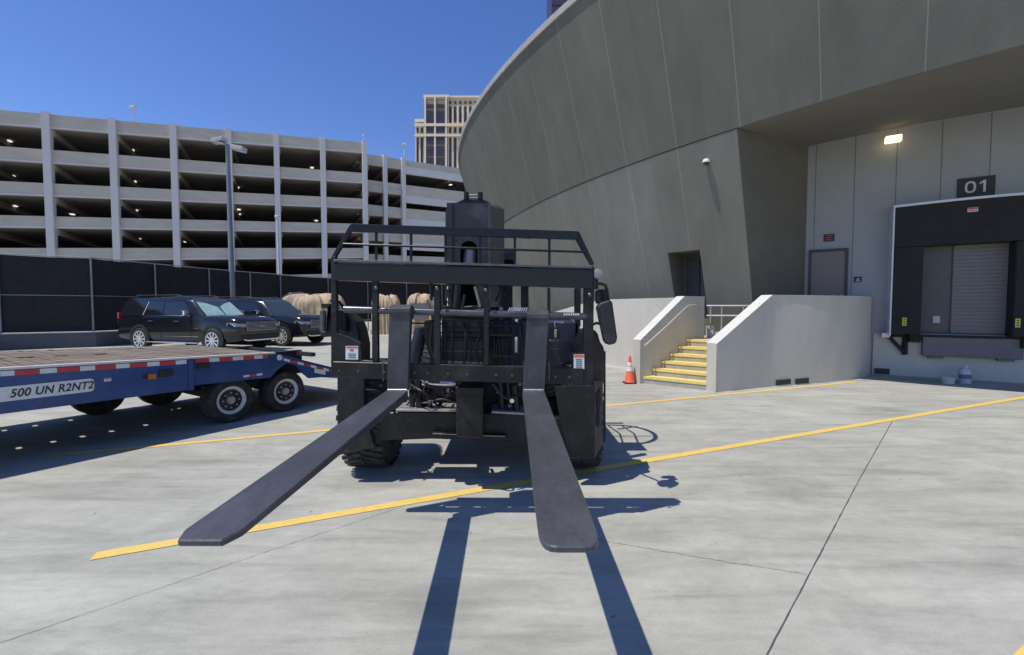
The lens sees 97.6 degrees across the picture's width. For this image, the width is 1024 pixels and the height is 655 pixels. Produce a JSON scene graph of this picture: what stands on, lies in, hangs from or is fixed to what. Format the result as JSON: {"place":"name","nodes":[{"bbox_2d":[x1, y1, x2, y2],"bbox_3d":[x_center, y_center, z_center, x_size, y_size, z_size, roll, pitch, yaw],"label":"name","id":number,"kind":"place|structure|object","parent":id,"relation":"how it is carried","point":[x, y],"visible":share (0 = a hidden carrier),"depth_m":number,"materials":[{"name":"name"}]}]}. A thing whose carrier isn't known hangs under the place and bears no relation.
{"place":"outdoors","nodes":[
{"label":"outdoors","id":0,"kind":"place"},
{"bbox_2d":[0,110,465,321],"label":"parking garage","id":1,"kind":"structure","parent":0,"point":[111,188],"depth_m":47.77,"materials":[{"name":"concrete"}]},
{"bbox_2d":[129,105,137,121],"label":"roof lamp","id":2,"kind":"object","parent":1,"relation":"on","point":[133,107],"visible":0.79,"depth_m":45.07,"materials":[{"name":"white metal"}]},
{"bbox_2d":[0,0,546,160],"label":"sky","id":3,"kind":"structure","parent":0,"point":[343,70],"materials":[{"name":"blue"}]},
{"bbox_2d":[414,95,478,167],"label":"hotel tower","id":4,"kind":"structure","parent":0,"point":[438,129],"depth_m":253.86,"materials":[{"name":"beige concrete"}]},
{"bbox_2d":[417,138,418,161],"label":"window","id":5,"kind":"structure","parent":4,"relation":"in","point":[417,138],"depth_m":255.74,"materials":[{"name":"blue glass"}]},
{"bbox_2d":[421,138,422,162],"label":"window","id":6,"kind":"structure","parent":4,"relation":"in","point":[421,138],"depth_m":255.67,"materials":[{"name":"blue glass"}]},
{"bbox_2d":[427,111,433,122],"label":"window","id":7,"kind":"structure","parent":4,"relation":"in","point":[430,114],"depth_m":253.00,"materials":[{"name":"blue glass"}]},
{"bbox_2d":[427,127,433,131],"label":"window","id":8,"kind":"structure","parent":4,"relation":"in","point":[429,129],"depth_m":253.31,"materials":[{"name":"blue glass"}]},
{"bbox_2d":[427,137,433,143],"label":"window","id":9,"kind":"structure","parent":4,"relation":"in","point":[430,140],"depth_m":253.56,"materials":[{"name":"blue glass"}]},
{"bbox_2d":[427,146,433,155],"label":"window","id":10,"kind":"structure","parent":4,"relation":"in","point":[430,149],"depth_m":253.81,"materials":[{"name":"blue glass"}]},
{"bbox_2d":[427,158,433,163],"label":"window","id":11,"kind":"structure","parent":4,"relation":"in","point":[429,160],"depth_m":254.06,"materials":[{"name":"blue glass"}]},
{"bbox_2d":[436,104,443,107],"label":"window","id":12,"kind":"structure","parent":4,"relation":"in","point":[437,105],"depth_m":252.73,"materials":[{"name":"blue glass"}]},
{"bbox_2d":[436,111,443,122],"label":"window","id":13,"kind":"structure","parent":4,"relation":"in","point":[439,114],"depth_m":253.00,"materials":[{"name":"blue glass"}]},
{"bbox_2d":[436,127,443,131],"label":"window","id":14,"kind":"structure","parent":4,"relation":"in","point":[438,129],"depth_m":253.31,"materials":[{"name":"blue glass"}]},
{"bbox_2d":[436,137,443,143],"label":"window","id":15,"kind":"structure","parent":4,"relation":"in","point":[439,140],"depth_m":253.56,"materials":[{"name":"blue glass"}]},
{"bbox_2d":[436,146,443,155],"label":"window","id":16,"kind":"structure","parent":4,"relation":"in","point":[439,149],"depth_m":253.81,"materials":[{"name":"blue glass"}]},
{"bbox_2d":[436,158,443,165],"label":"window","id":17,"kind":"structure","parent":4,"relation":"in","point":[439,161],"depth_m":254.06,"materials":[{"name":"blue glass"}]},
{"bbox_2d":[449,107,450,121],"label":"window","id":18,"kind":"structure","parent":4,"relation":"in","point":[449,107],"depth_m":254.80,"materials":[{"name":"blue glass"}]},
{"bbox_2d":[449,138,450,166],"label":"window","id":19,"kind":"structure","parent":4,"relation":"in","point":[449,138],"depth_m":255.74,"materials":[{"name":"blue glass"}]},
{"bbox_2d":[454,107,455,121],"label":"window","id":20,"kind":"structure","parent":4,"relation":"in","point":[454,107],"depth_m":254.80,"materials":[{"name":"blue glass"}]},
{"bbox_2d":[454,138,455,167],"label":"window","id":21,"kind":"structure","parent":4,"relation":"in","point":[454,138],"depth_m":255.74,"materials":[{"name":"blue glass"}]},
{"bbox_2d":[459,107,460,121],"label":"window","id":22,"kind":"structure","parent":4,"relation":"in","point":[459,107],"depth_m":254.80,"materials":[{"name":"blue glass"}]},
{"bbox_2d":[464,107,465,121],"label":"window","id":23,"kind":"structure","parent":4,"relation":"in","point":[464,107],"depth_m":254.80,"materials":[{"name":"blue glass"}]},
{"bbox_2d":[0,320,1023,654],"bbox_3d":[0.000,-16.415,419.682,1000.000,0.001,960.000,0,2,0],"label":"ground","id":24,"kind":"structure","parent":0,"point":[922,554],"depth_m":3.10,"materials":[{"name":"concrete"}]},
{"bbox_2d":[0,345,336,422],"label":"flatbed trailer","id":25,"kind":"object","parent":24,"relation":"on","point":[220,382],"visible":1,"depth_m":5.75,"materials":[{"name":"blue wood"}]},
{"bbox_2d":[117,295,279,347],"bbox_3d":[-12.065,-0.213,17.330,6.069,2.081,2.520,1,3,17],"label":"parked suv","id":26,"kind":"object","parent":24,"relation":"on","point":[212,321],"visible":0.97,"depth_m":16.51,"materials":[{"name":"black paint"}]},
{"bbox_2d":[2,508,395,641],"bbox_3d":[-2.506,1.479,2.072,4.403,0.001,0.094,-2,3,-41],"label":"expansion joint","id":27,"kind":"object","parent":24,"relation":"on","point":[180,580],"visible":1,"depth_m":2.56,"materials":[{"name":"grey concrete"}]},
{"bbox_2d":[0,253,446,349],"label":"privacy fence","id":28,"kind":"object","parent":24,"relation":"on","point":[56,300],"visible":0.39,"depth_m":18.41,"materials":[{"name":"black fabric"}]},
{"bbox_2d":[210,136,246,297],"bbox_3d":[-14.910,-4.727,23.819,1.652,10.548,0.500,0,2,0],"label":"parking lot light","id":29,"kind":"object","parent":24,"relation":"on","point":[222,140],"visible":0.94,"depth_m":23.68,"materials":[{"name":"grey paint"}]},
{"bbox_2d":[217,296,326,345],"bbox_3d":[-11.015,-0.328,20.028,6.069,2.081,2.520,1,3,17],"label":"parked suv","id":30,"kind":"object","parent":24,"relation":"on","point":[291,319],"visible":0.35,"depth_m":18.94,"materials":[{"name":"black paint"}]},
{"bbox_2d":[274,215,279,273],"bbox_3d":[-15.550,-3.572,29.875,0.340,7.721,0.200,0,2,0],"label":"slim white pole","id":31,"kind":"object","parent":24,"relation":"on","point":[277,227],"visible":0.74,"depth_m":29.75,"materials":[{"name":"white metal"}]},
{"bbox_2d":[281,292,344,336],"bbox_3d":[-11.435,-0.786,25.673,3.856,2.513,2.405,0,2,0],"label":"covered equipment","id":32,"kind":"object","parent":24,"relation":"on","point":[304,303],"visible":0.35,"depth_m":24.67,"materials":[{"name":"beige fabric"}]},
{"bbox_2d":[370,294,399,333],"bbox_3d":[-7.805,-0.854,27.728,1.768,2.472,1.668,0,2,0],"label":"covered pallet","id":33,"kind":"object","parent":24,"relation":"on","point":[387,301],"visible":0.28,"depth_m":27.09,"materials":[{"name":"beige fabric"}]},
{"bbox_2d":[178,192,616,552],"bbox_3d":[-0.325,0.080,4.635,2.605,2.600,7.145,0,2,0],"label":"telehandler","id":34,"kind":"object","parent":24,"relation":"on","point":[489,364],"visible":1,"depth_m":3.19,"materials":[{"name":"metal"}]},
{"bbox_2d":[407,293,433,333],"bbox_3d":[-5.513,-0.871,27.699,1.915,2.508,1.822,0,2,0],"label":"covered pallet","id":35,"kind":"object","parent":24,"relation":"on","point":[416,300],"visible":0.28,"depth_m":27.04,"materials":[{"name":"beige fabric"}]},
{"bbox_2d":[50,381,855,456],"bbox_3d":[1.253,1.262,7.139,13.185,0.001,0.166,-1,3,-21],"label":"road marking","id":36,"kind":"object","parent":24,"relation":"on","point":[105,450],"visible":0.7,"depth_m":5.52,"materials":[{"name":"yellow paint"}]},
{"bbox_2d":[90,396,1023,559],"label":"road marking","id":37,"kind":"object","parent":24,"relation":"on","point":[131,549],"visible":0.82,"depth_m":3.88,"materials":[{"name":"yellow paint"}]},
{"bbox_2d":[556,298,673,366],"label":"ramp wall","id":38,"kind":"structure","parent":24,"relation":"on","point":[634,318],"depth_m":11.93,"materials":[{"name":"concrete"}]},
{"bbox_2d":[622,356,636,383],"bbox_3d":[2.470,0.883,9.396,0.250,0.570,0.250,0,2,0],"label":"traffic cone","id":39,"kind":"object","parent":24,"relation":"on","point":[629,377],"visible":1,"depth_m":9.34,"materials":[{"name":"orange plastic"}]},
{"bbox_2d":[602,540,803,573],"bbox_3d":[1.158,1.446,2.834,1.224,0.001,0.024,1,3,19],"label":"ground crack","id":40,"kind":"object","parent":24,"relation":"on","point":[701,557],"visible":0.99,"depth_m":2.82,"materials":[{"name":"grey concrete"}]},
{"bbox_2d":[458,0,1023,382],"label":"arena","id":41,"kind":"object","parent":24,"relation":"on","point":[604,128],"visible":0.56,"depth_m":10.44,"materials":[{"name":"paint"}]},
{"bbox_2d":[686,257,699,295],"bbox_3d":[4.751,-0.820,11.772,0.030,2.010,0.364,-2,3,-39],"label":"door","id":42,"kind":"structure","parent":41,"relation":"in","point":[693,264],"depth_m":11.74,"materials":[{"name":"grey metal"}]},
{"bbox_2d":[702,158,709,164],"bbox_3d":[4.343,-3.705,10.024,0.158,0.141,0.160,0,2,0],"label":"security camera","id":43,"kind":"object","parent":41,"relation":"attached to","point":[706,161],"visible":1,"depth_m":9.98,"materials":[{"name":"white plastic"}]},
{"bbox_2d":[808,248,848,295],"bbox_3d":[7.814,-0.864,11.103,0.800,2.145,0.065,1,3,31],"label":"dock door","id":44,"kind":"structure","parent":41,"relation":"attached to","point":[828,273],"depth_m":11.09,"materials":[{"name":"metal"}]},
{"bbox_2d":[824,234,834,241],"bbox_3d":[7.830,-2.216,11.062,0.220,0.180,0.018,1,3,31],"label":"warning sign","id":45,"kind":"object","parent":41,"relation":"attached to","point":[829,237],"visible":1,"depth_m":11.05,"materials":[{"name":"red plastic"}]},
{"bbox_2d":[854,277,861,281],"bbox_3d":[8.338,-1.158,10.798,0.150,0.130,0.018,1,3,31],"label":"door sign","id":46,"kind":"object","parent":41,"relation":"attached to","point":[857,279],"visible":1,"depth_m":10.79,"materials":[{"name":"black plastic"}]},
{"bbox_2d":[874,368,889,373],"bbox_3d":[8.751,1.032,10.598,0.280,0.130,0.020,1,3,31],"label":"wall vent","id":47,"kind":"object","parent":41,"relation":"attached to","point":[881,371],"depth_m":10.59,"materials":[{"name":"black metal"}]},
{"bbox_2d":[885,134,901,143],"bbox_3d":[8.737,-4.328,10.278,0.290,0.189,0.267,1,3,31],"label":"wall lamp","id":48,"kind":"object","parent":41,"relation":"attached to","point":[893,139],"visible":1,"depth_m":10.19,"materials":[{"name":"white plastic"}]},
{"bbox_2d":[880,332,907,354],"bbox_3d":[8.851,0.376,10.367,0.507,0.500,0.253,1,3,30],"label":"shelter bracket","id":49,"kind":"object","parent":41,"relation":"attached to","point":[903,349],"visible":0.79,"depth_m":10.34,"materials":[{"name":"black metal"}]},
{"bbox_2d":[886,192,1023,361],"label":"dock shelter","id":50,"kind":"object","parent":41,"relation":"attached to","point":[956,266],"visible":1,"depth_m":9.76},
{"bbox_2d":[957,175,995,197],"bbox_3d":[10.026,-3.037,9.681,0.590,0.420,0.031,1,3,31],"label":"dock number sign","id":51,"kind":"object","parent":41,"relation":"attached to","point":[977,186],"visible":0.99,"depth_m":9.67,"materials":[{"name":"black metal"}]},
{"bbox_2d":[633,295,872,391],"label":"staircase","id":52,"kind":"structure","parent":24,"relation":"on","point":[761,341],"depth_m":9.30,"materials":[{"name":"concrete"}]},
{"bbox_2d":[706,305,748,337],"bbox_3d":[5.005,-0.122,10.357,0.959,0.798,0.234,1,3,20],"label":"guard rail","id":53,"kind":"object","parent":52,"relation":"on","point":[710,333],"visible":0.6,"depth_m":10.37,"materials":[{"name":"metal"}]},
{"bbox_2d":[776,379,790,384],"bbox_3d":[5.502,1.107,9.079,0.373,0.110,0.020,-1,3,-18],"label":"wall vent","id":54,"kind":"object","parent":52,"relation":"attached to","point":[783,382],"depth_m":9.07,"materials":[{"name":"black metal"}]},
{"bbox_2d":[795,378,808,383],"bbox_3d":[5.981,1.101,9.236,0.351,0.110,0.020,-1,3,-18],"label":"wall vent","id":55,"kind":"object","parent":52,"relation":"attached to","point":[801,380],"depth_m":9.22,"materials":[{"name":"black metal"}]},
{"bbox_2d":[766,422,891,654],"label":"expansion joint","id":56,"kind":"object","parent":24,"relation":"on","point":[815,561],"visible":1,"depth_m":2.68,"materials":[{"name":"grey concrete"}]},
{"bbox_2d":[857,379,1022,390],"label":"pavement edge","id":57,"kind":"object","parent":24,"relation":"on","point":[940,384],"visible":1,"depth_m":9.20,"materials":[{"name":"concrete"}]},
{"bbox_2d":[940,376,955,383],"bbox_3d":[9.108,1.100,9.359,0.244,0.140,0.250,0,2,0],"label":"plastic tub","id":58,"kind":"object","parent":24,"relation":"on","point":[947,380],"visible":1,"depth_m":9.29,"materials":[{"name":"white plastic"}]},
{"bbox_2d":[957,365,971,383],"bbox_3d":[9.561,0.975,9.472,0.190,0.380,0.378,2,3,34],"label":"water jug","id":59,"kind":"object","parent":24,"relation":"on","point":[964,375],"visible":1,"depth_m":9.35,"materials":[{"name":"plastic"}]},
{"bbox_2d":[1013,645,1023,654],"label":"road marking","id":60,"kind":"object","parent":24,"relation":"on","point":[1019,651],"depth_m":2.05,"materials":[{"name":"yellow paint"}]},
{"bbox_2d":[547,0,567,18],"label":"dark tower","id":61,"kind":"structure","parent":0,"point":[553,6],"depth_m":145.71,"materials":[{"name":"purple glass"}]}
]}

